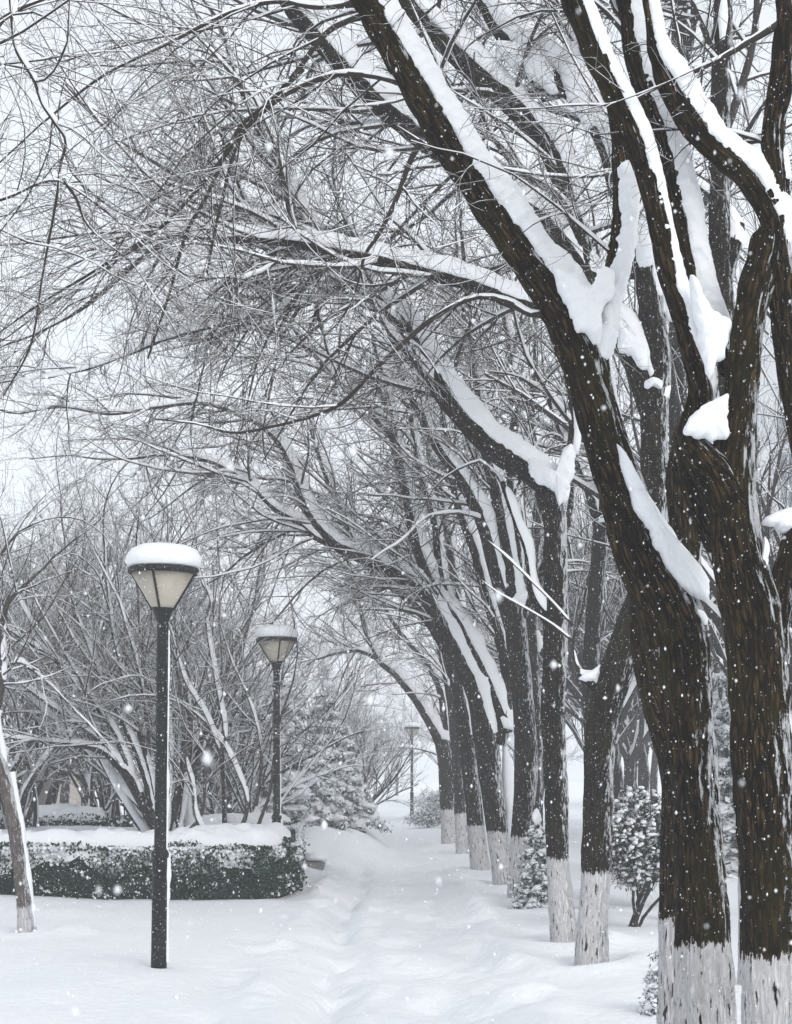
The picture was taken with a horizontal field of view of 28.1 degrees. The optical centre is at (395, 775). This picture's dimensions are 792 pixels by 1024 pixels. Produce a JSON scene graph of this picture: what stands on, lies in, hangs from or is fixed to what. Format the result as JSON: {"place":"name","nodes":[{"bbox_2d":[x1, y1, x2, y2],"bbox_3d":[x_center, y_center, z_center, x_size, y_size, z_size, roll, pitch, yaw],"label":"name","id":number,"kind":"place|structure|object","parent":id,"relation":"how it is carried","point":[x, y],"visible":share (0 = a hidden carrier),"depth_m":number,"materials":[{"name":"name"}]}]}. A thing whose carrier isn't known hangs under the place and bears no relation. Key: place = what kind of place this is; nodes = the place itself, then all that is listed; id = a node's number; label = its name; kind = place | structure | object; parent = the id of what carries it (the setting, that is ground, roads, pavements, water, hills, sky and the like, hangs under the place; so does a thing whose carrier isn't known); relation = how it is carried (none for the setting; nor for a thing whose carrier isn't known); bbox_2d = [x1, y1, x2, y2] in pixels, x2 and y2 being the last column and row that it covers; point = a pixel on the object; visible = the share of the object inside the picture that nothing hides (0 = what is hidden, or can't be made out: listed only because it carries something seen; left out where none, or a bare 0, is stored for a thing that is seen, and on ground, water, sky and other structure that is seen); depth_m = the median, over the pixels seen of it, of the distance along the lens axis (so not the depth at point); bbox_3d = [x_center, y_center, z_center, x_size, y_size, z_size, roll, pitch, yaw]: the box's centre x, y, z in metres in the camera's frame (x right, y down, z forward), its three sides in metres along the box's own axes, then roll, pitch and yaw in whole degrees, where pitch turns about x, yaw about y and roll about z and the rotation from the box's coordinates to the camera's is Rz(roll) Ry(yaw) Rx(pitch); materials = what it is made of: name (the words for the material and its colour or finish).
{"place":"outdoors","nodes":[
{"label":"outdoors","id":0,"kind":"place"},
{"bbox_2d":[0,782,741,1023],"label":"snowy ground","id":1,"kind":"structure","parent":0,"point":[221,936],"depth_m":14.43,"materials":[{"name":"white snow"}]},
{"bbox_2d":[0,476,56,618],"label":"bare tree","id":2,"kind":"object","parent":1,"relation":"on","point":[12,535],"visible":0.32,"depth_m":39.63,"materials":[{"name":"grey plant"}]},
{"bbox_2d":[8,751,94,806],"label":"building","id":3,"kind":"structure","parent":1,"relation":"on","point":[74,794],"depth_m":48.73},
{"bbox_2d":[0,519,127,759],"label":"bare tree","id":4,"kind":"object","parent":1,"relation":"on","point":[27,649],"visible":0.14,"depth_m":30.40,"materials":[{"name":"grey plant"}]},
{"bbox_2d":[4,584,134,750],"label":"bare tree","id":5,"kind":"object","parent":1,"relation":"on","point":[24,701],"depth_m":55.88,"materials":[{"name":"grey plant"}]},
{"bbox_2d":[0,436,142,932],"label":"young tree","id":6,"kind":"object","parent":1,"relation":"on","point":[26,921],"visible":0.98,"depth_m":15.46,"materials":[{"name":"grey plant"}]},
{"bbox_2d":[1,508,156,805],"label":"bare tree","id":7,"kind":"object","parent":1,"relation":"on","point":[63,624],"visible":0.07,"depth_m":31.69,"materials":[{"name":"grey plant"}]},
{"bbox_2d":[26,803,133,826],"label":"clipped hedge","id":8,"kind":"object","parent":1,"relation":"on","point":[79,814],"visible":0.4,"depth_m":25.95,"materials":[{"name":"white plant"}]},
{"bbox_2d":[0,472,202,803],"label":"bare tree","id":9,"kind":"object","parent":1,"relation":"on","point":[63,791],"visible":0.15,"depth_m":44.34,"materials":[{"name":"grey plant"}]},
{"bbox_2d":[0,504,218,828],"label":"tall shrub","id":10,"kind":"object","parent":1,"relation":"on","point":[25,796],"visible":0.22,"depth_m":24.61,"materials":[{"name":"grey plant"}]},
{"bbox_2d":[2,495,241,804],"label":"bare tree","id":11,"kind":"object","parent":1,"relation":"on","point":[54,790],"visible":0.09,"depth_m":31.35,"materials":[{"name":"grey plant"}]},
{"bbox_2d":[0,411,258,805],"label":"bare tree","id":12,"kind":"object","parent":1,"relation":"on","point":[93,500],"visible":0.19,"depth_m":38.02,"materials":[{"name":"grey plant"}]},
{"bbox_2d":[3,481,269,818],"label":"bare tree","id":13,"kind":"object","parent":1,"relation":"on","point":[69,537],"visible":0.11,"depth_m":29.37,"materials":[{"name":"grey plant"}]},
{"bbox_2d":[0,410,281,830],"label":"tall shrub","id":14,"kind":"object","parent":1,"relation":"on","point":[180,797],"visible":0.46,"depth_m":23.49,"materials":[{"name":"grey plant"}]},
{"bbox_2d":[0,374,286,829],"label":"tall shrub","id":15,"kind":"object","parent":1,"relation":"on","point":[138,793],"visible":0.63,"depth_m":22.83,"materials":[{"name":"grey plant"}]},
{"bbox_2d":[0,822,306,899],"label":"clipped hedge","id":16,"kind":"object","parent":1,"relation":"on","point":[281,847],"visible":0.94,"depth_m":20.15,"materials":[{"name":"green plant"}]},
{"bbox_2d":[125,542,200,968],"bbox_3d":[-1.922,-0.114,12.970,0.617,3.567,0.609,1,0,0],"label":"street lamp","id":17,"kind":"object","parent":1,"relation":"on","point":[160,574],"visible":0.94,"depth_m":12.91,"materials":[{"name":"black metal"}]},
{"bbox_2d":[39,536,290,714],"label":"bare tree","id":18,"kind":"object","parent":1,"relation":"on","point":[240,613],"visible":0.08,"depth_m":58.13,"materials":[{"name":"grey plant"}]},
{"bbox_2d":[34,488,322,755],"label":"bare tree","id":19,"kind":"object","parent":1,"relation":"on","point":[252,605],"visible":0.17,"depth_m":36.44,"materials":[{"name":"grey plant"}]},
{"bbox_2d":[11,472,361,823],"bbox_3d":[-3.563,-2.061,28.535,6.777,6.830,5.224,0,0,-15],"label":"tall shrub","id":20,"kind":"object","parent":1,"relation":"on","point":[88,797],"visible":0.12,"depth_m":28.23,"materials":[{"name":"grey plant"}]},
{"bbox_2d":[79,525,331,727],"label":"bare tree","id":21,"kind":"object","parent":1,"relation":"on","point":[290,680],"visible":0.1,"depth_m":46.34,"materials":[{"name":"grey plant"}]},
{"bbox_2d":[6,589,410,817],"bbox_3d":[-4.675,-1.230,30.888,6.658,5.866,8.185,0,0,-45],"label":"tall shrub","id":22,"kind":"object","parent":1,"relation":"on","point":[267,781],"visible":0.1,"depth_m":30.09,"materials":[{"name":"grey plant"}]},
{"bbox_2d":[31,613,395,816],"bbox_3d":[-2.935,-1.079,29.035,5.992,5.279,7.367,0,0,-30],"label":"tall shrub","id":23,"kind":"object","parent":1,"relation":"on","point":[297,781],"visible":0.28,"depth_m":29.21,"materials":[{"name":"grey plant"}]},
{"bbox_2d":[170,622,285,744],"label":"bare tree","id":24,"kind":"object","parent":1,"relation":"on","point":[245,673],"visible":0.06,"depth_m":76.02,"materials":[{"name":"grey plant"}]},
{"bbox_2d":[197,724,263,814],"bbox_3d":[-3.545,0.185,31.834,3.123,3.496,2.763,0,0,28],"label":"shrub","id":25,"kind":"object","parent":1,"relation":"on","point":[237,809],"visible":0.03,"depth_m":31.61,"materials":[{"name":"grey plant"}]},
{"bbox_2d":[57,408,420,827],"bbox_3d":[-2.236,-2.108,22.304,5.399,6.165,4.980,0,0,0],"label":"slender shrub","id":26,"kind":"object","parent":1,"relation":"on","point":[208,720],"visible":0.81,"depth_m":22.27,"materials":[{"name":"grey plant"}]},
{"bbox_2d":[0,0,501,457],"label":"bare tree","id":27,"kind":"object","parent":1,"relation":"on","point":[13,13],"visible":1,"depth_m":6.00,"materials":[{"name":"grey plant"}]},
{"bbox_2d":[209,697,293,813],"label":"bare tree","id":28,"kind":"object","parent":1,"relation":"on","point":[262,716],"visible":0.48,"depth_m":27.53,"materials":[{"name":"grey plant"}]},
{"bbox_2d":[227,811,309,854],"bbox_3d":[-2.088,0.999,25.690,1.288,0.867,2.690,0,0,0],"label":"clipped hedge","id":29,"kind":"object","parent":1,"relation":"on","point":[253,818],"visible":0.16,"depth_m":24.89,"materials":[{"name":"white plant"}]},
{"bbox_2d":[136,597,409,733],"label":"bare tree","id":30,"kind":"object","parent":1,"relation":"on","point":[341,701],"visible":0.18,"depth_m":66.79,"materials":[{"name":"grey plant"}]},
{"bbox_2d":[254,624,297,823],"bbox_3d":[-1.690,-0.265,22.308,0.609,3.750,0.609,0,0,0],"label":"street lamp","id":31,"kind":"object","parent":1,"relation":"on","point":[274,649],"visible":0.7,"depth_m":22.25,"materials":[{"name":"black metal"}]},
{"bbox_2d":[0,129,562,884],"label":"bare tree","id":32,"kind":"object","parent":1,"relation":"on","point":[430,587],"visible":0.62,"depth_m":22.19,"materials":[{"name":"grey plant"}]},
{"bbox_2d":[0,0,594,942],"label":"bare tree","id":33,"kind":"object","parent":1,"relation":"on","point":[484,432],"visible":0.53,"depth_m":15.02,"materials":[{"name":"grey plant"}]},
{"bbox_2d":[245,658,351,832],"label":"conifer","id":34,"kind":"object","parent":1,"relation":"on","point":[317,815],"visible":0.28,"depth_m":32.49,"materials":[{"name":"grey plant"}]},
{"bbox_2d":[302,851,328,869],"bbox_3d":[-1.407,1.495,27.075,0.508,0.410,0.993,0,0,0],"label":"stone step","id":35,"kind":"object","parent":1,"relation":"on","point":[316,861],"visible":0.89,"depth_m":26.67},
{"bbox_2d":[271,634,375,738],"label":"bare tree","id":36,"kind":"object","parent":1,"relation":"on","point":[361,694],"visible":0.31,"depth_m":79.89,"materials":[{"name":"grey plant"}]},
{"bbox_2d":[175,331,490,869],"bbox_3d":[-1.329,-2.904,25.823,6.358,9.277,4.543,0,0,0],"label":"bare tree","id":37,"kind":"object","parent":1,"relation":"on","point":[476,836],"visible":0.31,"depth_m":25.89,"materials":[{"name":"grey plant"}]},
{"bbox_2d":[222,455,454,843],"bbox_3d":[-0.881,-3.091,35.351,6.109,9.617,4.859,0,0,-25],"label":"bare tree","id":38,"kind":"object","parent":1,"relation":"on","point":[432,719],"visible":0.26,"depth_m":35.90,"materials":[{"name":"grey plant"}]},
{"bbox_2d":[258,661,425,792],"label":"snowy tree","id":39,"kind":"object","parent":1,"relation":"on","point":[388,760],"visible":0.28,"depth_m":46.47,"materials":[{"name":"grey plant"}]},
{"bbox_2d":[311,657,380,750],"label":"bare tree","id":40,"kind":"object","parent":1,"relation":"on","point":[364,708],"visible":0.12,"depth_m":105.44,"materials":[{"name":"grey plant"}]},
{"bbox_2d":[305,680,393,833],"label":"conifer","id":41,"kind":"object","parent":1,"relation":"on","point":[360,806],"visible":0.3,"depth_m":35.64,"materials":[{"name":"grey plant"}]},
{"bbox_2d":[0,0,713,965],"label":"bare tree","id":42,"kind":"object","parent":1,"relation":"on","point":[644,348],"visible":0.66,"depth_m":13.21,"materials":[{"name":"grey plant"}]},
{"bbox_2d":[312,688,424,809],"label":"snowy tree","id":43,"kind":"object","parent":1,"relation":"on","point":[378,793],"visible":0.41,"depth_m":40.73,"materials":[{"name":"grey plant"}]},
{"bbox_2d":[0,0,759,1023],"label":"bare tree","id":44,"kind":"object","parent":1,"relation":"on","point":[576,324],"visible":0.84,"depth_m":7.52,"materials":[{"name":"brown plant"}]},
{"bbox_2d":[340,712,431,802],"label":"snowy tree","id":45,"kind":"object","parent":1,"relation":"on","point":[394,787],"visible":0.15,"depth_m":58.05,"materials":[{"name":"grey plant"}]},
{"bbox_2d":[359,696,426,795],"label":"bare tree","id":46,"kind":"object","parent":1,"relation":"on","point":[397,769],"visible":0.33,"depth_m":121.88,"materials":[{"name":"grey plant"}]},
{"bbox_2d":[310,466,481,853],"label":"bare tree","id":47,"kind":"object","parent":1,"relation":"on","point":[461,844],"visible":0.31,"depth_m":32.88,"materials":[{"name":"grey plant"}]},
{"bbox_2d":[363,668,439,764],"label":"bare tree","id":48,"kind":"object","parent":1,"relation":"on","point":[430,755],"visible":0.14,"depth_m":97.52,"materials":[{"name":"grey plant"}]},
{"bbox_2d":[404,722,419,815],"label":"street lamp","id":49,"kind":"object","parent":1,"relation":"on","point":[415,724],"visible":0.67,"depth_m":58.94,"materials":[{"name":"grey metal"}]},
{"bbox_2d":[399,808,440,827],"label":"snowy bush","id":50,"kind":"object","parent":1,"relation":"on","point":[428,818],"visible":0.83,"depth_m":49.77,"materials":[{"name":"white snow"}]},
{"bbox_2d":[406,788,439,821],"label":"snowy bush","id":51,"kind":"object","parent":1,"relation":"on","point":[433,801],"visible":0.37,"depth_m":55.78,"materials":[{"name":"white snow"}]},
{"bbox_2d":[224,131,623,897],"bbox_3d":[0.603,-3.344,20.841,6.612,10.213,3.942,0,0,-26],"label":"bare tree","id":52,"kind":"object","parent":1,"relation":"on","point":[502,575],"visible":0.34,"depth_m":20.41,"materials":[{"name":"grey plant"}]},
{"bbox_2d":[329,645,571,763],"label":"bare tree","id":53,"kind":"object","parent":1,"relation":"on","point":[428,750],"visible":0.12,"depth_m":61.11,"materials":[{"name":"grey plant"}]},
{"bbox_2d":[390,663,512,748],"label":"bare tree","id":54,"kind":"object","parent":1,"relation":"on","point":[417,714],"visible":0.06,"depth_m":110.55,"materials":[{"name":"grey plant"}]},
{"bbox_2d":[419,653,513,731],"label":"bare tree","id":55,"kind":"object","parent":1,"relation":"on","point":[435,690],"visible":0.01,"depth_m":72.67,"materials":[{"name":"grey plant"}]},
{"bbox_2d":[325,99,611,862],"bbox_3d":[1.480,-4.058,23.927,4.796,11.477,3.908,0,0,-14],"label":"bare tree","id":56,"kind":"object","parent":1,"relation":"on","point":[535,633],"visible":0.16,"depth_m":23.92,"materials":[{"name":"grey plant"}]},
{"bbox_2d":[373,578,568,742],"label":"bare tree","id":57,"kind":"object","parent":1,"relation":"on","point":[427,671],"visible":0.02,"depth_m":51.57,"materials":[{"name":"grey plant"}]},
{"bbox_2d":[338,440,640,797],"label":"bare tree","id":58,"kind":"object","parent":1,"relation":"on","point":[477,620],"visible":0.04,"depth_m":41.38,"materials":[{"name":"grey plant"}]},
{"bbox_2d":[466,567,578,752],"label":"bare tree","id":59,"kind":"object","parent":1,"relation":"on","point":[541,658],"depth_m":55.28,"materials":[{"name":"grey plant"}]},
{"bbox_2d":[508,808,547,908],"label":"conifer","id":60,"kind":"object","parent":1,"relation":"on","point":[534,885],"visible":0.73,"depth_m":19.29,"materials":[{"name":"grey plant"}]},
{"bbox_2d":[493,612,583,751],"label":"bare tree","id":61,"kind":"object","parent":1,"relation":"on","point":[573,729],"visible":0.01,"depth_m":43.95,"materials":[{"name":"grey plant"}]},
{"bbox_2d":[500,689,583,763],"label":"bare tree","id":62,"kind":"object","parent":1,"relation":"on","point":[511,746],"depth_m":84.77,"materials":[{"name":"grey plant"}]},
{"bbox_2d":[501,731,583,764],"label":"bare tree","id":63,"kind":"object","parent":1,"relation":"on","point":[572,758],"visible":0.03,"depth_m":97.48,"materials":[{"name":"grey plant"}]},
{"bbox_2d":[304,0,791,1023],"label":"bare tree","id":64,"kind":"object","parent":1,"relation":"on","point":[756,620],"visible":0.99,"depth_m":6.85,"materials":[{"name":"brown plant"}]},
{"bbox_2d":[323,0,775,984],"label":"bare tree","id":65,"kind":"object","parent":1,"relation":"on","point":[727,252],"visible":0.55,"depth_m":11.94,"materials":[{"name":"grey plant"}]},
{"bbox_2d":[346,138,773,738],"bbox_3d":[2.056,-3.163,18.818,5.365,9.752,4.308,0,0,0],"label":"bare tree","id":66,"kind":"object","parent":1,"relation":"on","point":[594,614],"visible":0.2,"depth_m":18.93,"materials":[{"name":"grey plant"}]},
{"bbox_2d":[359,291,791,798],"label":"bare tree","id":67,"kind":"object","parent":1,"relation":"on","point":[617,777],"visible":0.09,"depth_m":26.81,"materials":[{"name":"grey plant"}]},
{"bbox_2d":[377,85,791,758],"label":"bare tree","id":68,"kind":"object","parent":1,"relation":"on","point":[707,567],"visible":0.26,"depth_m":17.37,"materials":[{"name":"grey plant"}]},
{"bbox_2d":[406,431,770,747],"bbox_3d":[4.169,-3.363,35.395,9.055,10.244,8.219,0,0,-11],"label":"bare tree","id":69,"kind":"object","parent":1,"relation":"on","point":[621,738],"visible":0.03,"depth_m":35.10,"materials":[{"name":"grey plant"}]},
{"bbox_2d":[469,492,709,759],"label":"bare tree","id":70,"kind":"object","parent":1,"relation":"on","point":[627,719],"visible":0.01,"depth_m":42.27,"materials":[{"name":"grey plant"}]},
{"bbox_2d":[428,471,758,758],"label":"bare tree","id":71,"kind":"object","parent":1,"relation":"on","point":[568,697],"visible":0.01,"depth_m":49.18,"materials":[{"name":"grey plant"}]},
{"bbox_2d":[459,508,776,785],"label":"bare tree","id":72,"kind":"object","parent":1,"relation":"on","point":[648,747],"visible":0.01,"depth_m":48.88,"materials":[{"name":"grey plant"}]},
{"bbox_2d":[447,0,791,455],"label":"bare tree","id":73,"kind":"object","parent":1,"relation":"on","point":[678,365],"visible":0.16,"depth_m":16.95,"materials":[{"name":"grey plant"}]},
{"bbox_2d":[528,497,712,788],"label":"bare tree","id":74,"kind":"object","parent":1,"relation":"on","point":[646,744],"visible":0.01,"depth_m":44.72,"materials":[{"name":"grey plant"}]},
{"bbox_2d":[470,490,778,801],"bbox_3d":[5.471,-3.516,36.745,8.431,10.596,8.115,0,0,-23],"label":"bare tree","id":75,"kind":"object","parent":1,"relation":"on","point":[630,752],"visible":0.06,"depth_m":36.98,"materials":[{"name":"grey plant"}]},
{"bbox_2d":[475,383,787,792],"bbox_3d":[6.669,-4.152,39.057,10.447,11.818,9.482,0,0,-13],"label":"bare tree","id":76,"kind":"object","parent":1,"relation":"on","point":[643,766],"visible":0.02,"depth_m":39.23,"materials":[{"name":"grey plant"}]},
{"bbox_2d":[613,783,660,904],"bbox_3d":[3.088,0.897,19.977,1.092,1.615,1.112,0,0,0],"label":"snowy bush","id":77,"kind":"object","parent":1,"relation":"on","point":[645,875],"visible":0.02,"depth_m":19.94,"materials":[{"name":"grey plant"}]},
{"bbox_2d":[627,948,658,1018],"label":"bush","id":78,"kind":"object","parent":1,"relation":"on","point":[650,991],"visible":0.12,"depth_m":10.56,"materials":[{"name":"grey plant"}]},
{"bbox_2d":[575,465,725,724],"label":"bare tree","id":79,"kind":"object","parent":1,"relation":"on","point":[724,689],"depth_m":37.84,"materials":[{"name":"grey plant"}]},
{"bbox_2d":[650,744,657,800],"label":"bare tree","id":80,"kind":"object","parent":1,"relation":"on","point":[654,773],"depth_m":51.85,"materials":[{"name":"grey plant"}]},
{"bbox_2d":[517,339,791,794],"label":"bare tree","id":81,"kind":"object","parent":1,"relation":"on","point":[715,666],"visible":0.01,"depth_m":29.33,"materials":[{"name":"grey plant"}]},
{"bbox_2d":[537,238,791,681],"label":"bare tree","id":82,"kind":"object","parent":1,"relation":"on","point":[718,654],"visible":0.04,"depth_m":22.27,"materials":[{"name":"grey plant"}]},
{"bbox_2d":[629,420,703,1023],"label":"bare tree","id":83,"kind":"object","parent":1,"relation":"on","point":[645,663],"visible":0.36,"depth_m":8.63,"materials":[{"name":"brown plant"}]},
{"bbox_2d":[610,782,730,926],"bbox_3d":[2.481,0.828,16.090,1.161,1.541,1.416,0,0,-30],"label":"snowy bush","id":84,"kind":"object","parent":1,"relation":"on","point":[642,823],"visible":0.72,"depth_m":15.93,"materials":[{"name":"white snow"}]},
{"bbox_2d":[711,649,737,878],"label":"conifer","id":85,"kind":"object","parent":1,"relation":"on","point":[722,738],"visible":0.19,"depth_m":24.15,"materials":[{"name":"grey plant"}]},
{"bbox_2d":[702,308,791,730],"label":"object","id":86,"kind":"structure","parent":1,"relation":"on","point":[772,368],"depth_m":62.00,"materials":[{"name":"grey plant"}]},
{"bbox_2d":[779,393,787,441],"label":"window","id":87,"kind":"structure","parent":86,"relation":"in","point":[781,422],"depth_m":61.94,"materials":[{"name":"glass"}]},
{"bbox_2d":[779,453,791,508],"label":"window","id":88,"kind":"structure","parent":86,"relation":"in","point":[784,455],"depth_m":61.94,"materials":[{"name":"glass"}]},
{"bbox_2d":[758,404,791,557],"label":"bare tree","id":89,"kind":"object","parent":1,"relation":"on","point":[788,489],"visible":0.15,"depth_m":28.16,"materials":[{"name":"grey plant"}]},
{"bbox_2d":[0,0,791,1023],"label":"falling snow","id":90,"kind":"structure","parent":0,"point":[206,758],"depth_m":5.92,"materials":[{"name":"white snow"}]},
{"bbox_2d":[0,0,791,782],"label":"sky","id":91,"kind":"structure","parent":0,"point":[575,774],"materials":[{"name":"white"}]}
]}

